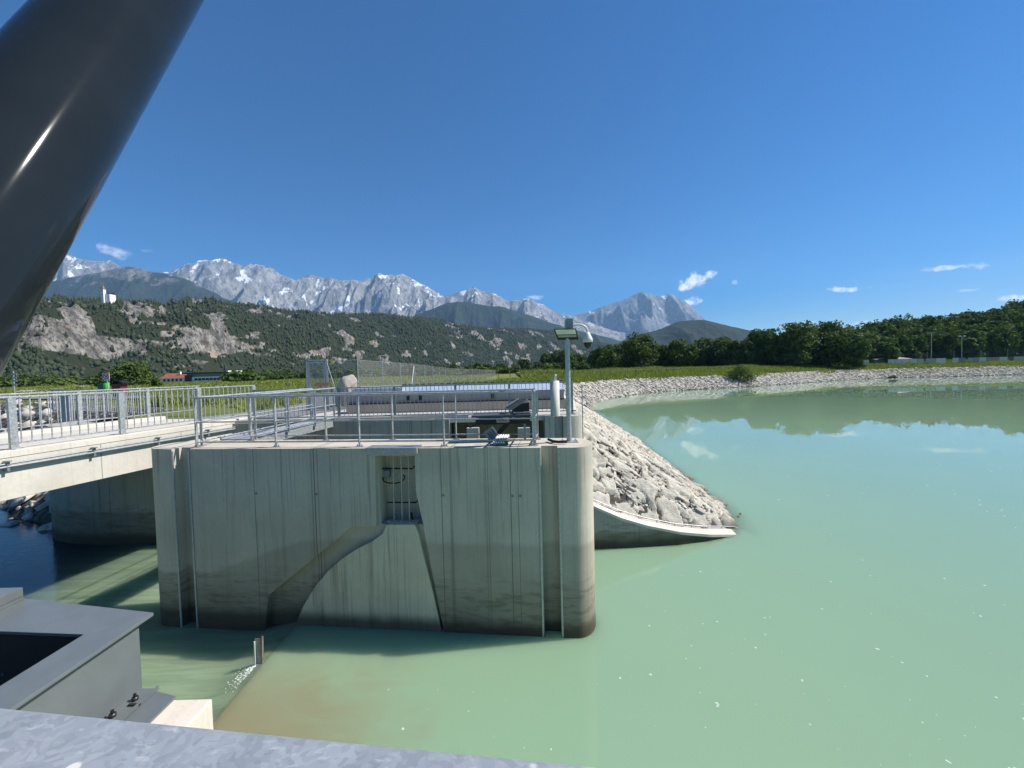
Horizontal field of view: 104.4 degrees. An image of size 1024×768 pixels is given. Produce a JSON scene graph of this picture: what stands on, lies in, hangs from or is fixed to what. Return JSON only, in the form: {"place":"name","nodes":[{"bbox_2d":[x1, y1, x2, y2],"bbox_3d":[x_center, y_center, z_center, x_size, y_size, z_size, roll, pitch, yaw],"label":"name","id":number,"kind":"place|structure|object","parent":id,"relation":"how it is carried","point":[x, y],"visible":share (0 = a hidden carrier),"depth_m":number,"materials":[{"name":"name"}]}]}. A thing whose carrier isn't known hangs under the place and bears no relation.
{"place":"outdoors","nodes":[
{"label":"outdoors","id":0,"kind":"place"},
{"bbox_2d":[16,385,111,391],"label":"field track","id":1,"kind":"structure","parent":0,"point":[41,391],"depth_m":73.50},
{"bbox_2d":[45,266,234,303],"bbox_3d":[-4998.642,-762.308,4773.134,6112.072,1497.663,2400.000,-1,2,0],"label":"dark mountain","id":2,"kind":"structure","parent":0,"point":[128,283],"depth_m":4964.45,"materials":[{"name":"grey stone"}]},
{"bbox_2d":[0,503,296,721],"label":"river water","id":3,"kind":"structure","parent":0,"point":[190,661],"depth_m":10.23,"materials":[{"name":"green liquid"}]},
{"bbox_2d":[225,664,255,692],"bbox_3d":[-5.017,5.376,7.218,0.395,0.118,0.691,-1,2,0],"label":"spill foam","id":4,"kind":"object","parent":3,"relation":"on","point":[252,665],"visible":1,"depth_m":7.36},
{"bbox_2d":[0,395,345,418],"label":"service road","id":5,"kind":"structure","parent":0,"point":[306,412],"depth_m":18.27,"materials":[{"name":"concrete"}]},
{"bbox_2d":[305,359,329,409],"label":"chain link gate","id":6,"kind":"structure","parent":5,"relation":"on","point":[318,375],"depth_m":17.66,"materials":[{"name":"metal"}]},
{"bbox_2d":[0,708,593,767],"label":"handrail","id":7,"kind":"object","parent":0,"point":[29,739],"visible":1,"depth_m":0.48,"materials":[{"name":"metal"}]},
{"bbox_2d":[5,298,603,380],"bbox_3d":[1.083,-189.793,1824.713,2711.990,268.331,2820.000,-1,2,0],"label":"forested hillside","id":8,"kind":"structure","parent":0,"point":[76,323],"depth_m":930.90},
{"bbox_2d":[100,283,115,303],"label":"chapel","id":9,"kind":"structure","parent":8,"relation":"on","point":[108,297],"depth_m":899.22,"materials":[{"name":"white paint"}]},
{"bbox_2d":[1,293,624,377],"bbox_3d":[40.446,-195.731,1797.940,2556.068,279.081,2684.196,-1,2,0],"label":"hillside forest","id":10,"kind":"object","parent":8,"relation":"on","point":[39,359],"visible":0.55,"depth_m":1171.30,"materials":[{"name":"green plant"}]},
{"bbox_2d":[52,255,624,341],"bbox_3d":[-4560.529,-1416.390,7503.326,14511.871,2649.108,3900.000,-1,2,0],"label":"limestone mountains","id":11,"kind":"structure","parent":0,"point":[403,294],"depth_m":7688.14,"materials":[{"name":"grey stone"}]},
{"bbox_2d":[290,409,565,418],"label":"yard","id":12,"kind":"structure","parent":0,"point":[329,413],"depth_m":15.32,"materials":[{"name":"concrete"}]},
{"bbox_2d":[346,380,565,413],"bbox_3d":[-2.215,0.526,16.117,8.656,1.132,1.015,-1,2,0],"label":"screen channel","id":13,"kind":"object","parent":12,"relation":"on","point":[495,401],"visible":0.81,"depth_m":15.74,"materials":[{"name":"black paint"}]},
{"bbox_2d":[0,363,1022,527],"bbox_3d":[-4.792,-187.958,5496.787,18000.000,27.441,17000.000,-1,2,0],"label":"ground","id":14,"kind":"structure","parent":0,"point":[43,516],"depth_m":20.87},
{"bbox_2d":[11,371,16,395],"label":"signpost","id":15,"kind":"object","parent":14,"relation":"on","point":[13,380],"visible":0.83,"depth_m":44.86,"materials":[{"name":"metal"}]},
{"bbox_2d":[0,399,52,531],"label":"river bank boulders","id":16,"kind":"object","parent":14,"relation":"on","point":[15,502],"visible":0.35,"depth_m":17.23,"materials":[{"name":"stone"}]},
{"bbox_2d":[51,389,144,415],"bbox_3d":[-18.836,0.791,17.820,8.178,1.098,0.227,-1,2,24],"label":"bank railing","id":17,"kind":"object","parent":14,"relation":"on","point":[106,397],"visible":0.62,"depth_m":17.50,"materials":[{"name":"metal"}]},
{"bbox_2d":[97,384,103,388],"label":"dark box","id":18,"kind":"object","parent":14,"relation":"on","point":[100,386],"visible":0.4,"depth_m":42.74,"materials":[{"name":"green plastic"}]},
{"bbox_2d":[93,370,108,385],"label":"broadleaf tree","id":19,"kind":"object","parent":14,"relation":"on","point":[98,379],"visible":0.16,"depth_m":124.83,"materials":[{"name":"green plant"}]},
{"bbox_2d":[0,0,204,376],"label":"inclined tube","id":20,"kind":"object","parent":14,"relation":"on","point":[80,80],"visible":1,"depth_m":1.55,"materials":[{"name":"paint"}]},
{"bbox_2d":[102,373,109,396],"bbox_3d":[-38.767,0.247,37.971,0.660,2.646,0.120,-1,2,0],"label":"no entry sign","id":21,"kind":"object","parent":14,"relation":"on","point":[106,376],"visible":0.94,"depth_m":37.91,"materials":[{"name":"metal"}]},
{"bbox_2d":[104,382,109,391],"bbox_3d":[-40.306,0.545,39.506,0.460,1.568,0.448,-1,2,0],"label":"litter bin","id":22,"kind":"object","parent":14,"relation":"on","point":[105,385],"visible":0.59,"depth_m":39.34,"materials":[{"name":"green plastic"}]},
{"bbox_2d":[110,380,130,398],"bbox_3d":[-36.451,0.512,37.007,1.150,1.666,0.800,-1,2,0],"label":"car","id":23,"kind":"object","parent":14,"relation":"on","point":[116,385],"visible":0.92,"depth_m":36.72,"materials":[{"name":"red paint"}]},
{"bbox_2d":[0,416,252,501],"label":"road bridge","id":24,"kind":"structure","parent":14,"relation":"on","point":[30,468],"depth_m":9.87,"materials":[{"name":"concrete"}]},
{"bbox_2d":[0,385,199,429],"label":"bridge railing","id":25,"kind":"object","parent":24,"relation":"on","point":[81,408],"visible":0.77,"depth_m":13.16,"materials":[{"name":"metal"}]},
{"bbox_2d":[58,395,72,420],"bbox_3d":[-15.768,0.827,14.022,0.420,0.950,0.050,-1,2,0],"label":"sign panel","id":26,"kind":"object","parent":25,"relation":"attached to","point":[63,414],"visible":0.57,"depth_m":14.00,"materials":[{"name":"metal"}]},
{"bbox_2d":[0,385,258,449],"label":"bridge railing","id":27,"kind":"object","parent":24,"relation":"on","point":[12,427],"visible":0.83,"depth_m":10.05,"materials":[{"name":"metal"}]},
{"bbox_2d":[105,361,154,384],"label":"broadleaf tree","id":28,"kind":"object","parent":14,"relation":"on","point":[134,373],"visible":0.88,"depth_m":118.05,"materials":[{"name":"green plant"}]},
{"bbox_2d":[143,377,162,385],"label":"bush","id":29,"kind":"object","parent":14,"relation":"on","point":[156,381],"visible":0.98,"depth_m":104.99,"materials":[{"name":"green plant"}]},
{"bbox_2d":[161,372,186,381],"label":"red roof house","id":30,"kind":"structure","parent":14,"relation":"on","point":[173,377],"depth_m":239.91,"materials":[{"name":"red tile"}]},
{"bbox_2d":[151,699,212,729],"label":"concrete plinth","id":31,"kind":"structure","parent":14,"relation":"on","point":[192,713],"depth_m":3.47,"materials":[{"name":"beige concrete"}]},
{"bbox_2d":[0,587,175,722],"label":"steel box girder","id":32,"kind":"object","parent":31,"relation":"on","point":[70,659],"visible":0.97,"depth_m":3.53,"materials":[{"name":"grey paint"}]},
{"bbox_2d":[182,371,241,381],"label":"long house","id":33,"kind":"structure","parent":14,"relation":"on","point":[204,376],"depth_m":231.85,"materials":[{"name":"white paint"}]},
{"bbox_2d":[0,373,500,393],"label":"field growth","id":34,"kind":"object","parent":14,"relation":"on","point":[5,390],"visible":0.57,"depth_m":106.16,"materials":[{"name":"green plant"}]},
{"bbox_2d":[0,359,554,387],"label":"meadow edge bushes","id":35,"kind":"object","parent":14,"relation":"on","point":[26,380],"visible":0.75,"depth_m":213.98,"materials":[{"name":"green plant"}]},
{"bbox_2d":[0,377,573,411],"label":"meadow grass","id":36,"kind":"structure","parent":14,"relation":"on","point":[280,401],"depth_m":34.75,"materials":[{"name":"green plant"}]},
{"bbox_2d":[45,414,543,544],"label":"channel wall","id":37,"kind":"structure","parent":14,"relation":"on","point":[117,510],"depth_m":13.53,"materials":[{"name":"concrete"}]},
{"bbox_2d":[252,388,313,418],"bbox_3d":[-7.874,0.730,13.645,2.180,1.118,0.160,-1,2,0],"label":"wall railing","id":38,"kind":"object","parent":37,"relation":"on","point":[281,404],"depth_m":13.64,"materials":[{"name":"grey metal"}]},
{"bbox_2d":[337,382,574,415],"bbox_3d":[-1.951,0.579,13.645,8.230,1.118,0.160,-1,2,0],"label":"wall railing","id":39,"kind":"object","parent":37,"relation":"on","point":[394,402],"depth_m":13.63,"materials":[{"name":"grey metal"}]},
{"bbox_2d":[334,374,356,406],"bbox_3d":[-8.235,0.529,19.666,1.233,1.990,0.960,-1,2,0],"label":"boulder","id":40,"kind":"object","parent":14,"relation":"on","point":[349,380],"visible":0.44,"depth_m":19.30,"materials":[{"name":"stone"}]},
{"bbox_2d":[327,359,491,408],"bbox_3d":[-5.745,-0.715,41.769,2.143,2.448,48.808,-1,2,5],"label":"chain link fence","id":41,"kind":"object","parent":14,"relation":"on","point":[412,375],"visible":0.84,"depth_m":27.24,"materials":[{"name":"grey metal"}]},
{"bbox_2d":[539,352,556,363],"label":"broadleaf tree","id":42,"kind":"object","parent":14,"relation":"on","point":[547,357],"visible":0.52,"depth_m":254.88,"materials":[{"name":"green plant"}]},
{"bbox_2d":[542,411,581,438],"bbox_3d":[1.822,4.541,13.985,1.288,7.006,1.550,-1,2,0],"label":"wall pier head","id":43,"kind":"object","parent":14,"relation":"on","point":[553,426],"depth_m":13.17,"materials":[{"name":"concrete"}]},
{"bbox_2d":[550,375,559,416],"bbox_3d":[1.432,0.384,13.271,0.310,1.380,0.310,-1,2,0],"label":"vent pipe","id":44,"kind":"object","parent":43,"relation":"on","point":[554,399],"visible":1,"depth_m":13.15,"materials":[{"name":"metal"}]},
{"bbox_2d":[549,350,577,367],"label":"broadleaf tree","id":45,"kind":"object","parent":14,"relation":"on","point":[560,356],"visible":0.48,"depth_m":246.75,"materials":[{"name":"green plant"}]},
{"bbox_2d":[564,395,575,410],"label":"side wall","id":46,"kind":"structure","parent":14,"relation":"on","point":[574,407],"depth_m":16.89,"materials":[{"name":"concrete"}]},
{"bbox_2d":[572,353,587,367],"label":"broadleaf tree","id":47,"kind":"object","parent":14,"relation":"on","point":[582,357],"visible":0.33,"depth_m":251.00,"materials":[{"name":"green plant"}]},
{"bbox_2d":[581,385,582,438],"bbox_3d":[2.495,1.725,13.967,0.033,3.400,0.033,-2,2,-22],"label":"thin post","id":48,"kind":"object","parent":14,"relation":"on","point":[582,411],"visible":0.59,"depth_m":13.92,"materials":[{"name":"grey metal"}]},
{"bbox_2d":[587,347,602,368],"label":"broadleaf tree","id":49,"kind":"object","parent":14,"relation":"on","point":[594,355],"visible":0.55,"depth_m":186.98,"materials":[{"name":"green plant"}]},
{"bbox_2d":[599,344,623,359],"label":"broadleaf tree","id":50,"kind":"object","parent":14,"relation":"on","point":[615,348],"visible":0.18,"depth_m":167.86,"materials":[{"name":"green plant"}]},
{"bbox_2d":[498,365,779,377],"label":"meadow fence","id":51,"kind":"object","parent":14,"relation":"on","point":[649,369],"visible":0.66,"depth_m":109.52,"materials":[{"name":"metal"}]},
{"bbox_2d":[617,332,663,366],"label":"broadleaf tree","id":52,"kind":"object","parent":14,"relation":"on","point":[639,348],"visible":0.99,"depth_m":147.99,"materials":[{"name":"green plant"}]},
{"bbox_2d":[549,387,741,528],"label":"riprap slabs","id":53,"kind":"structure","parent":14,"relation":"on","point":[664,506],"depth_m":13.67,"materials":[{"name":"stone"}]},
{"bbox_2d":[575,401,729,516],"bbox_3d":[6.418,2.151,36.359,8.351,3.773,47.283,-1,2,0],"label":"bank rubble","id":54,"kind":"object","parent":14,"relation":"on","point":[618,482],"visible":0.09,"depth_m":13.80,"materials":[{"name":"stone"}]},
{"bbox_2d":[654,345,670,366],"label":"broadleaf tree","id":55,"kind":"object","parent":14,"relation":"on","point":[663,348],"visible":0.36,"depth_m":152.87,"materials":[{"name":"green plant"}]},
{"bbox_2d":[593,499,736,548],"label":"wing wall","id":56,"kind":"structure","parent":14,"relation":"on","point":[613,529],"depth_m":11.99,"materials":[{"name":"concrete"}]},
{"bbox_2d":[664,339,700,366],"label":"broadleaf tree","id":57,"kind":"object","parent":14,"relation":"on","point":[678,356],"visible":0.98,"depth_m":147.00,"materials":[{"name":"green plant"}]},
{"bbox_2d":[534,346,861,369],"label":"undergrowth","id":58,"kind":"object","parent":14,"relation":"on","point":[608,359],"visible":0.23,"depth_m":158.20,"materials":[{"name":"green plant"}]},
{"bbox_2d":[691,337,719,366],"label":"broadleaf tree","id":59,"kind":"object","parent":14,"relation":"on","point":[703,357],"visible":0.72,"depth_m":148.76,"materials":[{"name":"green plant"}]},
{"bbox_2d":[707,336,734,366],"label":"broadleaf tree","id":60,"kind":"object","parent":14,"relation":"on","point":[722,344],"visible":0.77,"depth_m":146.43,"materials":[{"name":"green plant"}]},
{"bbox_2d":[725,364,757,381],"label":"shrub","id":61,"kind":"object","parent":14,"relation":"on","point":[740,372],"visible":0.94,"depth_m":99.29,"materials":[{"name":"green plant"}]},
{"bbox_2d":[726,340,762,365],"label":"broadleaf tree","id":62,"kind":"object","parent":14,"relation":"on","point":[743,352],"visible":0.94,"depth_m":142.63,"materials":[{"name":"green plant"}]},
{"bbox_2d":[744,328,785,365],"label":"broadleaf tree","id":63,"kind":"object","parent":14,"relation":"on","point":[761,338],"visible":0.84,"depth_m":142.31,"materials":[{"name":"green plant"}]},
{"bbox_2d":[518,358,1023,383],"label":"shore grass","id":64,"kind":"structure","parent":14,"relation":"on","point":[580,375],"depth_m":115.79,"materials":[{"name":"green plant"}]},
{"bbox_2d":[767,332,788,364],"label":"broadleaf tree","id":65,"kind":"object","parent":14,"relation":"on","point":[777,350],"visible":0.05,"depth_m":148.30,"materials":[{"name":"green plant"}]},
{"bbox_2d":[563,365,1023,408],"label":"shore gravel","id":66,"kind":"structure","parent":14,"relation":"on","point":[623,388],"depth_m":99.60,"materials":[{"name":"stone"}]},
{"bbox_2d":[772,320,820,366],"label":"broadleaf tree","id":67,"kind":"object","parent":14,"relation":"on","point":[795,335],"visible":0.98,"depth_m":137.61,"materials":[{"name":"green plant"}]},
{"bbox_2d":[801,320,856,366],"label":"broadleaf tree","id":68,"kind":"object","parent":14,"relation":"on","point":[831,332],"visible":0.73,"depth_m":138.53,"materials":[{"name":"green plant"}]},
{"bbox_2d":[842,364,852,369],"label":"shrub","id":69,"kind":"object","parent":14,"relation":"on","point":[848,366],"visible":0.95,"depth_m":132.57,"materials":[{"name":"green plant"}]},
{"bbox_2d":[827,331,871,365],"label":"broadleaf tree","id":70,"kind":"object","parent":14,"relation":"on","point":[856,338],"visible":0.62,"depth_m":134.36,"materials":[{"name":"green plant"}]},
{"bbox_2d":[846,343,868,367],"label":"broadleaf tree","id":71,"kind":"object","parent":14,"relation":"on","point":[859,365],"visible":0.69,"depth_m":134.38,"materials":[{"name":"green plant"}]},
{"bbox_2d":[874,341,899,362],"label":"broadleaf tree","id":72,"kind":"object","parent":14,"relation":"on","point":[887,350],"visible":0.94,"depth_m":148.42,"materials":[{"name":"green plant"}]},
{"bbox_2d":[869,357,911,362],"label":"clubhouse","id":73,"kind":"structure","parent":14,"relation":"on","point":[879,360],"depth_m":149.92,"materials":[{"name":"metal"}]},
{"bbox_2d":[888,359,894,363],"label":"advertising board","id":74,"kind":"object","parent":14,"relation":"on","point":[891,361],"visible":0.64,"depth_m":146.88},
{"bbox_2d":[895,359,901,364],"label":"advertising board","id":75,"kind":"object","parent":14,"relation":"on","point":[898,361],"visible":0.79,"depth_m":146.89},
{"bbox_2d":[902,359,908,363],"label":"advertising board","id":76,"kind":"object","parent":14,"relation":"on","point":[905,361],"visible":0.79,"depth_m":146.89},
{"bbox_2d":[926,358,935,363],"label":"advertising board","id":77,"kind":"object","parent":14,"relation":"on","point":[929,360],"visible":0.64,"depth_m":146.88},
{"bbox_2d":[844,299,1023,360],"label":"hillside woodland","id":78,"kind":"object","parent":14,"relation":"on","point":[994,332],"visible":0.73,"depth_m":168.15,"materials":[{"name":"green plant"}]},
{"bbox_2d":[936,358,945,363],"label":"advertising board","id":79,"kind":"object","parent":14,"relation":"on","point":[941,360],"visible":0.79,"depth_m":146.89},
{"bbox_2d":[952,358,958,362],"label":"advertising board","id":80,"kind":"object","parent":14,"relation":"on","point":[955,360],"visible":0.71,"depth_m":146.89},
{"bbox_2d":[958,335,965,357],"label":"floodlight mast","id":81,"kind":"object","parent":14,"relation":"on","point":[961,343],"visible":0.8,"depth_m":159.70,"materials":[{"name":"metal"}]},
{"bbox_2d":[959,358,965,362],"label":"advertising board","id":82,"kind":"object","parent":14,"relation":"on","point":[962,360],"visible":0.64,"depth_m":146.89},
{"bbox_2d":[979,357,985,361],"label":"advertising board","id":83,"kind":"object","parent":14,"relation":"on","point":[982,359],"visible":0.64,"depth_m":146.89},
{"bbox_2d":[1014,356,1023,360],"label":"advertising board","id":84,"kind":"object","parent":14,"relation":"on","point":[1020,358],"visible":0.64,"depth_m":146.89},
{"bbox_2d":[0,0,1023,344],"label":"sky","id":85,"kind":"structure","parent":0,"point":[759,164],"materials":[{"name":"blue"}]},
{"bbox_2d":[414,302,620,344],"bbox_3d":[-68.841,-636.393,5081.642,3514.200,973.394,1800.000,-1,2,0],"label":"forested mountain","id":86,"kind":"structure","parent":0,"point":[473,314],"depth_m":5240.14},
{"bbox_2d":[213,375,1023,767],"bbox_3d":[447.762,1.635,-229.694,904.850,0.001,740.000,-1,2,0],"label":"basin water","id":87,"kind":"structure","parent":0,"point":[895,535],"depth_m":8.04,"materials":[{"name":"green liquid"}]},
{"bbox_2d":[151,438,595,638],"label":"weir pier","id":88,"kind":"structure","parent":87,"relation":"in","point":[480,537],"depth_m":8.44,"materials":[{"name":"concrete"}]},
{"bbox_2d":[220,421,332,439],"bbox_3d":[-6.677,1.395,11.666,0.886,0.240,3.550,-1,2,7],"label":"footbridge","id":89,"kind":"object","parent":88,"relation":"attached to","point":[304,429],"visible":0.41,"depth_m":11.37,"materials":[{"name":"metal"}]},
{"bbox_2d":[197,388,312,445],"bbox_3d":[-6.976,0.784,11.233,0.159,1.144,4.502,-1,2,5],"label":"footbridge railing","id":90,"kind":"object","parent":89,"relation":"on","point":[200,417],"visible":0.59,"depth_m":10.55,"materials":[{"name":"metal"}]},
{"bbox_2d":[252,387,335,439],"bbox_3d":[-6.197,0.752,11.598,0.160,1.144,3.775,-1,2,6],"label":"footbridge railing","id":91,"kind":"object","parent":89,"relation":"attached to","point":[287,412],"visible":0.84,"depth_m":11.07,"materials":[{"name":"metal"}]},
{"bbox_2d":[192,390,536,447],"bbox_3d":[-3.364,0.781,8.552,7.777,1.144,0.126,-1,2,6],"label":"pier railing","id":92,"kind":"object","parent":88,"relation":"on","point":[276,441],"visible":1,"depth_m":8.53,"materials":[{"name":"metal"}]},
{"bbox_2d":[248,388,534,440],"bbox_3d":[-2.928,0.745,9.308,7.127,1.144,0.126,-1,2,6],"label":"pier railing","id":93,"kind":"object","parent":88,"relation":"on","point":[325,416],"visible":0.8,"depth_m":9.33,"materials":[{"name":"metal"}]},
{"bbox_2d":[467,426,479,438],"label":"concrete block","id":94,"kind":"structure","parent":88,"relation":"on","point":[474,430],"depth_m":13.36,"materials":[{"name":"grey concrete"}]},
{"bbox_2d":[484,426,498,442],"bbox_3d":[-0.438,1.082,8.488,0.348,0.356,0.024,-1,2,0],"label":"slotted panel","id":95,"kind":"object","parent":88,"relation":"on","point":[490,433],"visible":0.96,"depth_m":8.48,"materials":[{"name":"grey paint"}]},
{"bbox_2d":[466,398,530,438],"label":"rake drive","id":96,"kind":"structure","parent":88,"relation":"on","point":[517,407],"depth_m":8.74,"materials":[{"name":"black paint"}]},
{"bbox_2d":[493,434,509,445],"bbox_3d":[-0.218,1.183,8.369,0.358,0.193,0.350,-1,2,0],"label":"green box","id":97,"kind":"object","parent":88,"relation":"on","point":[502,443],"visible":0.95,"depth_m":8.22,"materials":[{"name":"plastic"}]},
{"bbox_2d":[517,426,529,437],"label":"concrete block","id":98,"kind":"structure","parent":88,"relation":"on","point":[520,429],"depth_m":13.37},
{"bbox_2d":[531,388,540,445],"bbox_3d":[0.506,0.683,8.527,0.164,1.144,0.803,-1,2,8],"label":"railing post","id":99,"kind":"object","parent":88,"relation":"on","point":[535,416],"visible":0.94,"depth_m":8.21,"materials":[{"name":"metal"}]},
{"bbox_2d":[547,438,566,442],"bbox_3d":[0.922,1.200,8.360,0.515,0.060,0.184,0,3,42],"label":"cable","id":100,"kind":"object","parent":88,"relation":"on","point":[556,441],"visible":1,"depth_m":8.24,"materials":[{"name":"black rubber"}]},
{"bbox_2d":[562,318,578,442],"bbox_3d":[1.192,-0.072,8.442,0.360,2.623,0.220,-1,2,0],"label":"camera mast","id":101,"kind":"object","parent":88,"relation":"on","point":[568,322],"visible":0.79,"depth_m":8.40,"materials":[{"name":"metal"}]},
{"bbox_2d":[554,328,578,339],"bbox_3d":[1.139,-1.047,8.339,0.530,0.236,0.180,-1,2,0],"label":"floodlight","id":102,"kind":"object","parent":101,"relation":"attached to","point":[566,333],"visible":1,"depth_m":8.31,"materials":[{"name":"grey metal"}]},
{"bbox_2d":[573,324,592,348],"bbox_3d":[1.501,-1.013,8.411,0.420,0.542,0.218,-1,2,0],"label":"dome camera","id":103,"kind":"object","parent":101,"relation":"attached to","point":[587,339],"visible":0.99,"depth_m":8.36,"materials":[{"name":"white plastic"}]},
{"bbox_2d":[388,440,1023,767],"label":"foam flecks","id":104,"kind":"object","parent":87,"relation":"on","point":[765,634],"visible":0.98,"depth_m":7.00,"materials":[{"name":"white liquid"}]},
{"bbox_2d":[572,292,704,339],"bbox_3d":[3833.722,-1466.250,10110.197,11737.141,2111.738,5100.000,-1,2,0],"label":"pointed mountain","id":105,"kind":"structure","parent":0,"point":[641,312],"depth_m":10151.10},
{"bbox_2d":[593,320,818,368],"bbox_3d":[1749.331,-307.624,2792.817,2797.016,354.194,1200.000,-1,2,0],"label":"wooded hill","id":106,"kind":"structure","parent":0,"point":[690,331],"depth_m":2833.96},
{"bbox_3d":[-5.069,5.973,6.147,0.760,1.155,4.500,-1,2,0],"label":"weir flap","id":107,"kind":"object","parent":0,"visible":0},
{"bbox_2d":[253,636,263,665],"bbox_3d":[-4.804,5.252,7.539,0.152,0.894,0.115,-1,2,0],"label":"flow splitter","id":108,"kind":"object","parent":107,"relation":"attached to","point":[258,644],"visible":0.64,"depth_m":7.53,"materials":[{"name":"metal"}]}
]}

